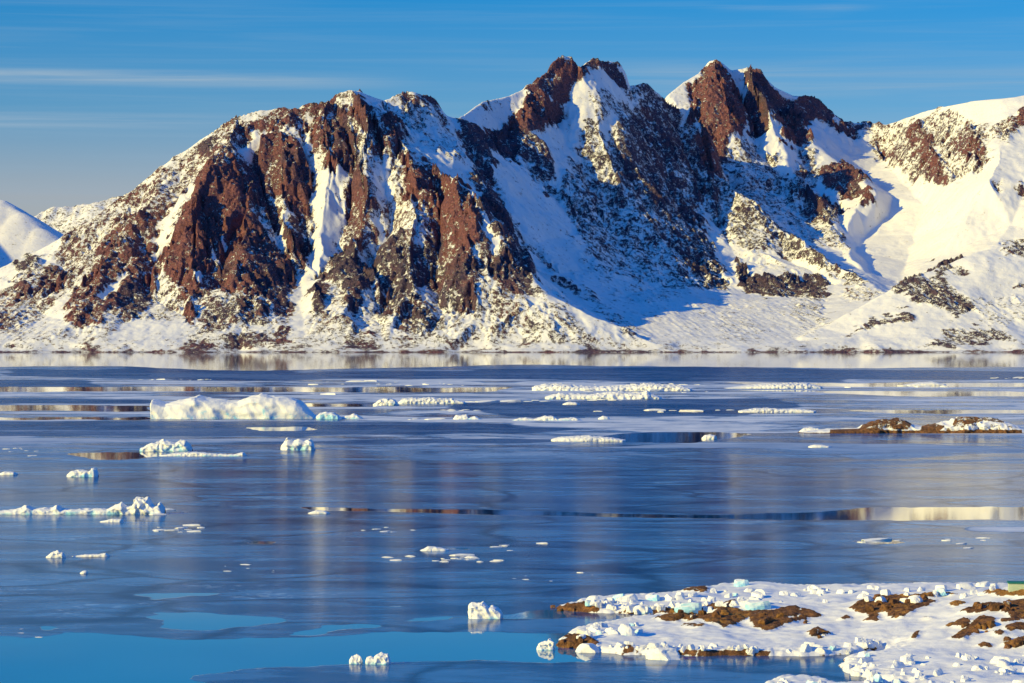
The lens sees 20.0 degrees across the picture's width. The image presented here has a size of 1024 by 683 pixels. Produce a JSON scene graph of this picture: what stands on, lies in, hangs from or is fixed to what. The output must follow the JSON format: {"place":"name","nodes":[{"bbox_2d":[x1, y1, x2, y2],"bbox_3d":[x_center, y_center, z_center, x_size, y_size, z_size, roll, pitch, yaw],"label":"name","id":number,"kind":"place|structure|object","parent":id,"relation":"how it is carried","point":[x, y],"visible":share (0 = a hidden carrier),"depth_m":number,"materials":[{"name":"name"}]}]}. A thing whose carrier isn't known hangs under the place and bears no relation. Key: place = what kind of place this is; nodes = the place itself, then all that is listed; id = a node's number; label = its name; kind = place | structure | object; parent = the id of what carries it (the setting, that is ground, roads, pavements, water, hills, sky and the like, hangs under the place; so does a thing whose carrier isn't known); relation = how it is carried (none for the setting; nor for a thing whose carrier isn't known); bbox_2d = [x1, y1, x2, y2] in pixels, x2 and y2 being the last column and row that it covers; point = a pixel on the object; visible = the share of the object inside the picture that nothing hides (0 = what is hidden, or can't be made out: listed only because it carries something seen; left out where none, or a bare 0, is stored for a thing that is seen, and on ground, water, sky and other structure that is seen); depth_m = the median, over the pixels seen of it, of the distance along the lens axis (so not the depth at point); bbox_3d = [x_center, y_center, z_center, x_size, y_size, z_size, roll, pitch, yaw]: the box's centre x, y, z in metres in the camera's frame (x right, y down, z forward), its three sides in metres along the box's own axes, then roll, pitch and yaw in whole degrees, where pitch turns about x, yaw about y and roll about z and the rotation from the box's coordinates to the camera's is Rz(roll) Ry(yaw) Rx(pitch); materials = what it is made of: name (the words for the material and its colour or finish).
{"place":"outdoors","nodes":[
{"label":"outdoors","id":0,"kind":"place"},
{"bbox_2d":[0,200,62,267],"bbox_3d":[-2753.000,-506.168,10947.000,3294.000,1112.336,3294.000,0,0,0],"label":"hill","id":1,"kind":"structure","parent":0,"point":[22,232],"depth_m":11140.68,"materials":[{"name":"snow"}]},
{"bbox_2d":[34,196,120,234],"bbox_3d":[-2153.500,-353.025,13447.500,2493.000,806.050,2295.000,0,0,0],"label":"hill","id":2,"kind":"structure","parent":0,"point":[64,220],"depth_m":13401.75,"materials":[{"name":"snow"}]},
{"bbox_2d":[0,352,1023,682],"bbox_3d":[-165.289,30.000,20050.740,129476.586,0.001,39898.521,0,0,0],"label":"water","id":3,"kind":"structure","parent":0,"point":[660,502],"depth_m":537.78,"materials":[{"name":"liquid"}]},
{"bbox_2d":[0,471,17,474],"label":"drift ice","id":4,"kind":"structure","parent":3,"relation":"on","point":[8,473],"depth_m":652.83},
{"bbox_2d":[46,550,65,557],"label":"drift ice","id":5,"kind":"structure","parent":3,"relation":"on","point":[56,554],"depth_m":402.84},
{"bbox_2d":[0,497,165,514],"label":"ice ridge","id":6,"kind":"structure","parent":3,"relation":"on","point":[142,505],"depth_m":503.84,"materials":[{"name":"ice"}]},
{"bbox_2d":[67,468,98,476],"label":"bergy bit","id":7,"kind":"object","parent":3,"relation":"on","point":[92,472],"visible":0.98,"depth_m":643.13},
{"bbox_2d":[72,553,109,556],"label":"drift ice","id":8,"kind":"structure","parent":3,"relation":"on","point":[97,555],"depth_m":404.72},
{"bbox_2d":[100,519,123,521],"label":"drift ice","id":9,"kind":"structure","parent":3,"relation":"on","point":[114,520],"depth_m":481.91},
{"bbox_2d":[140,439,192,451],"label":"bergy bit","id":10,"kind":"object","parent":3,"relation":"on","point":[164,445],"visible":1,"depth_m":792.13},
{"bbox_2d":[160,451,246,455],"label":"drift ice","id":11,"kind":"structure","parent":3,"relation":"on","point":[192,453],"depth_m":759.14,"materials":[{"name":"ice"}]},
{"bbox_2d":[150,393,315,418],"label":"iceberg","id":12,"kind":"object","parent":3,"relation":"on","point":[263,406],"visible":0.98,"depth_m":1127.82,"materials":[{"name":"ice"}]},
{"bbox_2d":[281,437,315,449],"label":"bergy bit","id":13,"kind":"object","parent":3,"relation":"on","point":[291,444],"visible":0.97,"depth_m":801.04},
{"bbox_2d":[308,510,329,513],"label":"drift ice","id":14,"kind":"structure","parent":3,"relation":"on","point":[319,512],"depth_m":505.80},
{"bbox_2d":[316,412,341,418],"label":"ice fragment","id":15,"kind":"object","parent":3,"relation":"on","point":[327,415],"visible":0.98,"depth_m":1120.48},
{"bbox_2d":[342,413,362,418],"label":"ice fragment","id":16,"kind":"object","parent":3,"relation":"on","point":[353,416],"visible":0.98,"depth_m":1124.45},
{"bbox_2d":[349,654,362,663],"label":"ice fragment","id":17,"kind":"object","parent":3,"relation":"on","point":[356,659],"visible":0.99,"depth_m":270.19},
{"bbox_2d":[365,652,390,664],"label":"ice fragment","id":18,"kind":"object","parent":3,"relation":"on","point":[382,658],"visible":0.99,"depth_m":269.80,"materials":[{"name":"ice"}]},
{"bbox_2d":[373,398,398,405],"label":"drift ice","id":19,"kind":"structure","parent":3,"relation":"on","point":[387,402],"depth_m":1361.41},
{"bbox_2d":[398,397,466,403],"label":"drift ice","id":20,"kind":"structure","parent":3,"relation":"on","point":[423,400],"depth_m":1403.13,"materials":[{"name":"ice"}]},
{"bbox_2d":[420,546,448,550],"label":"drift ice","id":21,"kind":"structure","parent":3,"relation":"on","point":[430,548],"depth_m":415.96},
{"bbox_2d":[449,554,474,555],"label":"brash ice","id":22,"kind":"structure","parent":3,"relation":"on","point":[461,554],"depth_m":406.75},
{"bbox_2d":[453,414,480,418],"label":"drift ice","id":23,"kind":"structure","parent":3,"relation":"on","point":[465,416],"depth_m":1118.69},
{"bbox_2d":[468,601,502,618],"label":"bergy bit","id":24,"kind":"object","parent":3,"relation":"on","point":[482,610],"visible":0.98,"depth_m":314.31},
{"bbox_2d":[475,400,499,401],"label":"brash ice","id":25,"kind":"structure","parent":3,"relation":"on","point":[488,401],"depth_m":1436.03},
{"bbox_2d":[500,400,520,401],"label":"brash ice","id":26,"kind":"structure","parent":3,"relation":"on","point":[510,400],"depth_m":1441.61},
{"bbox_2d":[537,638,554,649],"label":"ice fragment","id":27,"kind":"object","parent":3,"relation":"on","point":[549,644],"visible":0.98,"depth_m":282.21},
{"bbox_2d":[515,415,580,420],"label":"drift ice","id":28,"kind":"structure","parent":3,"relation":"on","point":[549,418],"depth_m":1103.24,"materials":[{"name":"ice"}]},
{"bbox_2d":[562,402,579,404],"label":"drift ice","id":29,"kind":"structure","parent":3,"relation":"on","point":[570,403],"depth_m":1376.73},
{"bbox_2d":[551,435,625,441],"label":"drift ice","id":30,"kind":"structure","parent":3,"relation":"on","point":[585,438],"depth_m":870.82,"materials":[{"name":"ice"}]},
{"bbox_2d":[545,390,661,398],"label":"drift ice","id":31,"kind":"structure","parent":3,"relation":"on","point":[645,394],"depth_m":1508.47,"materials":[{"name":"ice"}]},
{"bbox_2d":[532,382,691,390],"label":"drift ice","id":32,"kind":"structure","parent":3,"relation":"on","point":[571,387],"depth_m":1768.74,"materials":[{"name":"ice"}]},
{"bbox_2d":[644,409,665,410],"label":"brash ice","id":33,"kind":"structure","parent":3,"relation":"on","point":[654,409],"depth_m":1257.19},
{"bbox_2d":[645,647,679,659],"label":"ice block","id":34,"kind":"object","parent":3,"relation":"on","point":[665,653],"depth_m":273.77,"materials":[{"name":"ice"}]},
{"bbox_2d":[679,410,704,411],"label":"brash ice","id":35,"kind":"structure","parent":3,"relation":"on","point":[691,411],"depth_m":1237.29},
{"bbox_2d":[701,434,716,438],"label":"drift ice","id":36,"kind":"structure","parent":3,"relation":"on","point":[710,436],"depth_m":891.97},
{"bbox_2d":[727,382,822,388],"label":"drift ice","id":37,"kind":"structure","parent":3,"relation":"on","point":[799,385],"depth_m":1850.53,"materials":[{"name":"ice"}]},
{"bbox_2d":[738,407,815,412],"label":"drift ice","id":38,"kind":"structure","parent":3,"relation":"on","point":[764,410],"depth_m":1225.79,"materials":[{"name":"ice"}]},
{"bbox_2d":[556,581,1023,682],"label":"islet","id":39,"kind":"object","parent":3,"relation":"in","point":[935,632],"visible":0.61,"depth_m":290.07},
{"bbox_2d":[558,639,565,645],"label":"boulder","id":40,"kind":"object","parent":39,"relation":"on","point":[561,641],"visible":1,"depth_m":284.98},
{"bbox_2d":[567,641,574,647],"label":"boulder","id":41,"kind":"object","parent":39,"relation":"on","point":[570,644],"visible":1,"depth_m":284.25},
{"bbox_2d":[577,627,587,633],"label":"ice block","id":42,"kind":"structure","parent":39,"relation":"on","point":[580,630],"depth_m":288.18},
{"bbox_2d":[575,643,599,652],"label":"ice block","id":43,"kind":"object","parent":39,"relation":"on","point":[587,648],"depth_m":279.98,"materials":[{"name":"ice"}]},
{"bbox_2d":[584,630,592,636],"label":"ice block","id":44,"kind":"object","parent":39,"relation":"on","point":[588,633],"depth_m":287.28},
{"bbox_2d":[585,600,596,606],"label":"ice block","id":45,"kind":"object","parent":39,"relation":"on","point":[587,603],"depth_m":321.86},
{"bbox_2d":[586,595,599,599],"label":"ice block","id":46,"kind":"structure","parent":39,"relation":"on","point":[593,597],"depth_m":328.60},
{"bbox_2d":[588,625,600,631],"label":"ice block","id":47,"kind":"object","parent":39,"relation":"on","point":[592,628],"depth_m":293.79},
{"bbox_2d":[595,600,601,607],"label":"ice block","id":48,"kind":"object","parent":39,"relation":"on","point":[598,604],"depth_m":321.27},
{"bbox_2d":[604,600,613,605],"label":"ice block","id":49,"kind":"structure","parent":39,"relation":"on","point":[606,602],"depth_m":322.21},
{"bbox_2d":[608,628,617,633],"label":"ice block","id":50,"kind":"object","parent":39,"relation":"on","point":[612,631],"depth_m":289.32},
{"bbox_2d":[612,594,624,599],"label":"ice block","id":51,"kind":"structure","parent":39,"relation":"on","point":[617,596],"depth_m":330.26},
{"bbox_2d":[617,624,635,635],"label":"ice block","id":52,"kind":"object","parent":39,"relation":"on","point":[626,629],"depth_m":289.35,"materials":[{"name":"ice"}]},
{"bbox_2d":[618,594,637,601],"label":"ice block","id":53,"kind":"object","parent":39,"relation":"on","point":[626,598],"depth_m":328.40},
{"bbox_2d":[626,603,638,612],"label":"ice block","id":54,"kind":"object","parent":39,"relation":"on","point":[629,608],"depth_m":319.96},
{"bbox_2d":[636,644,646,650],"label":"ice block","id":55,"kind":"object","parent":39,"relation":"on","point":[641,648],"depth_m":278.47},
{"bbox_2d":[633,604,652,613],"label":"ice block","id":56,"kind":"object","parent":39,"relation":"on","point":[642,609],"depth_m":319.74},
{"bbox_2d":[647,595,659,600],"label":"ice block","id":57,"kind":"object","parent":39,"relation":"on","point":[654,598],"depth_m":329.88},
{"bbox_2d":[647,642,660,648],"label":"ice block","id":58,"kind":"object","parent":39,"relation":"on","point":[650,645],"depth_m":278.18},
{"bbox_2d":[656,605,665,611],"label":"ice block","id":59,"kind":"object","parent":39,"relation":"on","point":[659,608],"depth_m":319.95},
{"bbox_2d":[663,594,673,600],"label":"ice block","id":60,"kind":"object","parent":39,"relation":"on","point":[667,597],"depth_m":329.93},
{"bbox_2d":[668,601,675,607],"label":"ice block","id":61,"kind":"object","parent":39,"relation":"on","point":[672,604],"depth_m":320.79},
{"bbox_2d":[675,595,684,599],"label":"ice block","id":62,"kind":"object","parent":39,"relation":"on","point":[679,597],"depth_m":329.60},
{"bbox_2d":[676,613,683,618],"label":"boulder","id":63,"kind":"object","parent":39,"relation":"on","point":[679,615],"visible":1,"depth_m":305.13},
{"bbox_2d":[674,602,701,612],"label":"ice block","id":64,"kind":"object","parent":39,"relation":"on","point":[689,607],"depth_m":309.25,"materials":[{"name":"ice"}]},
{"bbox_2d":[687,615,696,620],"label":"boulder","id":65,"kind":"object","parent":39,"relation":"on","point":[691,617],"visible":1,"depth_m":303.46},
{"bbox_2d":[707,596,715,601],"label":"ice block","id":66,"kind":"object","parent":39,"relation":"on","point":[713,598],"depth_m":326.51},
{"bbox_2d":[715,601,722,606],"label":"ice block","id":67,"kind":"object","parent":39,"relation":"on","point":[718,603],"depth_m":310.15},
{"bbox_2d":[735,645,743,650],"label":"ice block","id":68,"kind":"object","parent":39,"relation":"on","point":[739,647],"depth_m":277.75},
{"bbox_2d":[734,579,748,586],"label":"ice block","id":69,"kind":"object","parent":39,"relation":"on","point":[740,582],"depth_m":348.97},
{"bbox_2d":[744,587,754,591],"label":"ice block","id":70,"kind":"object","parent":39,"relation":"on","point":[749,589],"depth_m":338.24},
{"bbox_2d":[747,646,754,655],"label":"ice block","id":71,"kind":"object","parent":39,"relation":"on","point":[751,651],"depth_m":277.14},
{"bbox_2d":[751,591,763,598],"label":"ice block","id":72,"kind":"object","parent":39,"relation":"on","point":[758,594],"depth_m":332.97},
{"bbox_2d":[745,600,770,609],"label":"ice block","id":73,"kind":"object","parent":39,"relation":"on","point":[755,605],"depth_m":308.67,"materials":[{"name":"ice"}]},
{"bbox_2d":[758,618,767,624],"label":"boulder","id":74,"kind":"object","parent":39,"relation":"on","point":[762,621],"visible":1,"depth_m":298.68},
{"bbox_2d":[790,592,801,596],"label":"ice block","id":75,"kind":"object","parent":39,"relation":"on","point":[797,594],"depth_m":335.14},
{"bbox_2d":[800,643,811,651],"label":"ice block","id":76,"kind":"object","parent":39,"relation":"on","point":[806,647],"depth_m":277.45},
{"bbox_2d":[809,629,818,635],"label":"boulder","id":77,"kind":"object","parent":39,"relation":"on","point":[813,632],"visible":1,"depth_m":286.98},
{"bbox_2d":[815,647,825,652],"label":"ice block","id":78,"kind":"object","parent":39,"relation":"on","point":[820,649],"depth_m":277.52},
{"bbox_2d":[844,642,852,646],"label":"ice block","id":79,"kind":"object","parent":39,"relation":"on","point":[847,644],"depth_m":280.07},
{"bbox_2d":[846,647,853,654],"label":"ice block","id":80,"kind":"object","parent":39,"relation":"on","point":[849,651],"depth_m":278.35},
{"bbox_2d":[851,670,861,676],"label":"ice block","id":81,"kind":"object","parent":39,"relation":"on","point":[855,673],"depth_m":260.22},
{"bbox_2d":[856,642,867,648],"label":"ice block","id":82,"kind":"object","parent":39,"relation":"on","point":[863,645],"depth_m":280.46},
{"bbox_2d":[857,651,867,656],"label":"ice block","id":83,"kind":"object","parent":39,"relation":"on","point":[862,654],"depth_m":270.81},
{"bbox_2d":[858,656,872,663],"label":"ice block","id":84,"kind":"object","parent":39,"relation":"on","point":[862,660],"depth_m":265.91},
{"bbox_2d":[864,596,873,601],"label":"ice block","id":85,"kind":"object","parent":39,"relation":"on","point":[868,598],"depth_m":307.73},
{"bbox_2d":[865,605,874,611],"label":"boulder","id":86,"kind":"object","parent":39,"relation":"on","point":[869,608],"visible":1,"depth_m":301.60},
{"bbox_2d":[868,641,874,648],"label":"ice block","id":87,"kind":"object","parent":39,"relation":"on","point":[870,644],"depth_m":281.09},
{"bbox_2d":[873,674,883,682],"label":"ice block","id":88,"kind":"object","parent":39,"relation":"on","point":[877,677],"depth_m":252.09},
{"bbox_2d":[874,596,886,601],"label":"ice block","id":89,"kind":"object","parent":39,"relation":"on","point":[882,598],"depth_m":306.25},
{"bbox_2d":[880,589,891,595],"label":"ice block","id":90,"kind":"object","parent":39,"relation":"on","point":[886,592],"depth_m":333.43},
{"bbox_2d":[888,599,896,604],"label":"boulder","id":91,"kind":"object","parent":39,"relation":"on","point":[892,601],"visible":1,"depth_m":302.50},
{"bbox_2d":[892,678,901,682],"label":"ice block","id":92,"kind":"object","parent":39,"relation":"on","point":[897,680],"depth_m":252.34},
{"bbox_2d":[891,661,905,667],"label":"ice block","id":93,"kind":"object","parent":39,"relation":"on","point":[898,664],"depth_m":261.96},
{"bbox_2d":[900,654,912,663],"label":"ice block","id":94,"kind":"object","parent":39,"relation":"on","point":[907,659],"depth_m":264.47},
{"bbox_2d":[908,595,920,602],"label":"ice block","id":95,"kind":"object","parent":39,"relation":"on","point":[914,598],"depth_m":301.92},
{"bbox_2d":[915,670,922,677],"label":"ice block","id":96,"kind":"object","parent":39,"relation":"on","point":[918,673],"depth_m":254.07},
{"bbox_2d":[933,668,942,675],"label":"ice block","id":97,"kind":"object","parent":39,"relation":"on","point":[938,672],"depth_m":255.17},
{"bbox_2d":[935,585,946,590],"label":"ice block","id":98,"kind":"object","parent":39,"relation":"on","point":[941,586],"depth_m":340.38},
{"bbox_2d":[937,588,946,595],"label":"ice block","id":99,"kind":"object","parent":39,"relation":"on","point":[941,591],"depth_m":309.92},
{"bbox_2d":[956,582,974,588],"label":"ice block","id":100,"kind":"object","parent":39,"relation":"on","point":[966,585],"depth_m":346.20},
{"bbox_2d":[961,677,971,681],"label":"ice block","id":101,"kind":"object","parent":39,"relation":"on","point":[965,679],"depth_m":250.46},
{"bbox_2d":[962,653,974,659],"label":"ice block","id":102,"kind":"object","parent":39,"relation":"on","point":[968,657],"depth_m":265.21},
{"bbox_2d":[971,665,983,670],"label":"ice block","id":103,"kind":"object","parent":39,"relation":"on","point":[976,667],"depth_m":257.81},
{"bbox_2d":[975,603,983,608],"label":"boulder","id":104,"kind":"object","parent":39,"relation":"on","point":[980,606],"visible":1,"depth_m":290.49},
{"bbox_2d":[976,581,989,586],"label":"ice block","id":105,"kind":"object","parent":39,"relation":"on","point":[983,584],"depth_m":348.34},
{"bbox_2d":[981,623,986,629],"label":"boulder","id":106,"kind":"object","parent":39,"relation":"on","point":[983,626],"visible":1,"depth_m":281.62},
{"bbox_2d":[986,619,995,627],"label":"boulder","id":107,"kind":"object","parent":39,"relation":"on","point":[990,623],"visible":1,"depth_m":281.70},
{"bbox_2d":[988,603,999,610],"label":"boulder","id":108,"kind":"object","parent":39,"relation":"on","point":[993,606],"visible":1,"depth_m":289.65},
{"bbox_2d":[990,656,1010,664],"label":"ice block","id":109,"kind":"object","parent":39,"relation":"on","point":[994,660],"depth_m":263.49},
{"bbox_2d":[997,659,1008,666],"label":"ice block","id":110,"kind":"object","parent":39,"relation":"on","point":[1002,663],"depth_m":262.04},
{"bbox_2d":[999,665,1016,672],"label":"ice block","id":111,"kind":"object","parent":39,"relation":"on","point":[1011,668],"depth_m":257.19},
{"bbox_2d":[1003,601,1012,608],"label":"boulder","id":112,"kind":"object","parent":39,"relation":"on","point":[1008,604],"visible":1,"depth_m":289.97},
{"bbox_2d":[1007,581,1023,591],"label":"shed","id":113,"kind":"structure","parent":39,"relation":"on","point":[1015,585],"depth_m":298.19,"materials":[{"name":"white paint"}]},
{"bbox_2d":[1011,640,1022,647],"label":"boulder","id":114,"kind":"object","parent":39,"relation":"on","point":[1016,643],"visible":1,"depth_m":272.71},
{"bbox_2d":[799,427,818,431],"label":"ice fragment","id":115,"kind":"object","parent":3,"relation":"on","point":[807,428],"visible":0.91,"depth_m":956.93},
{"bbox_2d":[808,444,830,447],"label":"drift ice","id":116,"kind":"structure","parent":3,"relation":"on","point":[817,446],"depth_m":821.26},
{"bbox_2d":[862,538,891,540],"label":"brash ice","id":117,"kind":"structure","parent":3,"relation":"on","point":[875,539],"depth_m":437.61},
{"bbox_2d":[798,416,1023,432],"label":"skerry","id":118,"kind":"structure","parent":3,"relation":"in","point":[972,424],"depth_m":950.31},
{"bbox_2d":[905,382,945,385],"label":"drift ice","id":119,"kind":"structure","parent":3,"relation":"on","point":[927,383],"depth_m":1976.17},
{"bbox_2d":[0,55,1023,351],"bbox_3d":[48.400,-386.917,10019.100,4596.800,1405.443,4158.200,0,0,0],"label":"mountain","id":120,"kind":"structure","parent":0,"point":[592,205],"depth_m":8993.68,"materials":[{"name":"snow"}]},
{"bbox_2d":[0,0,1023,215],"label":"sky","id":121,"kind":"structure","parent":0,"point":[97,96],"materials":[{"name":"blue"}]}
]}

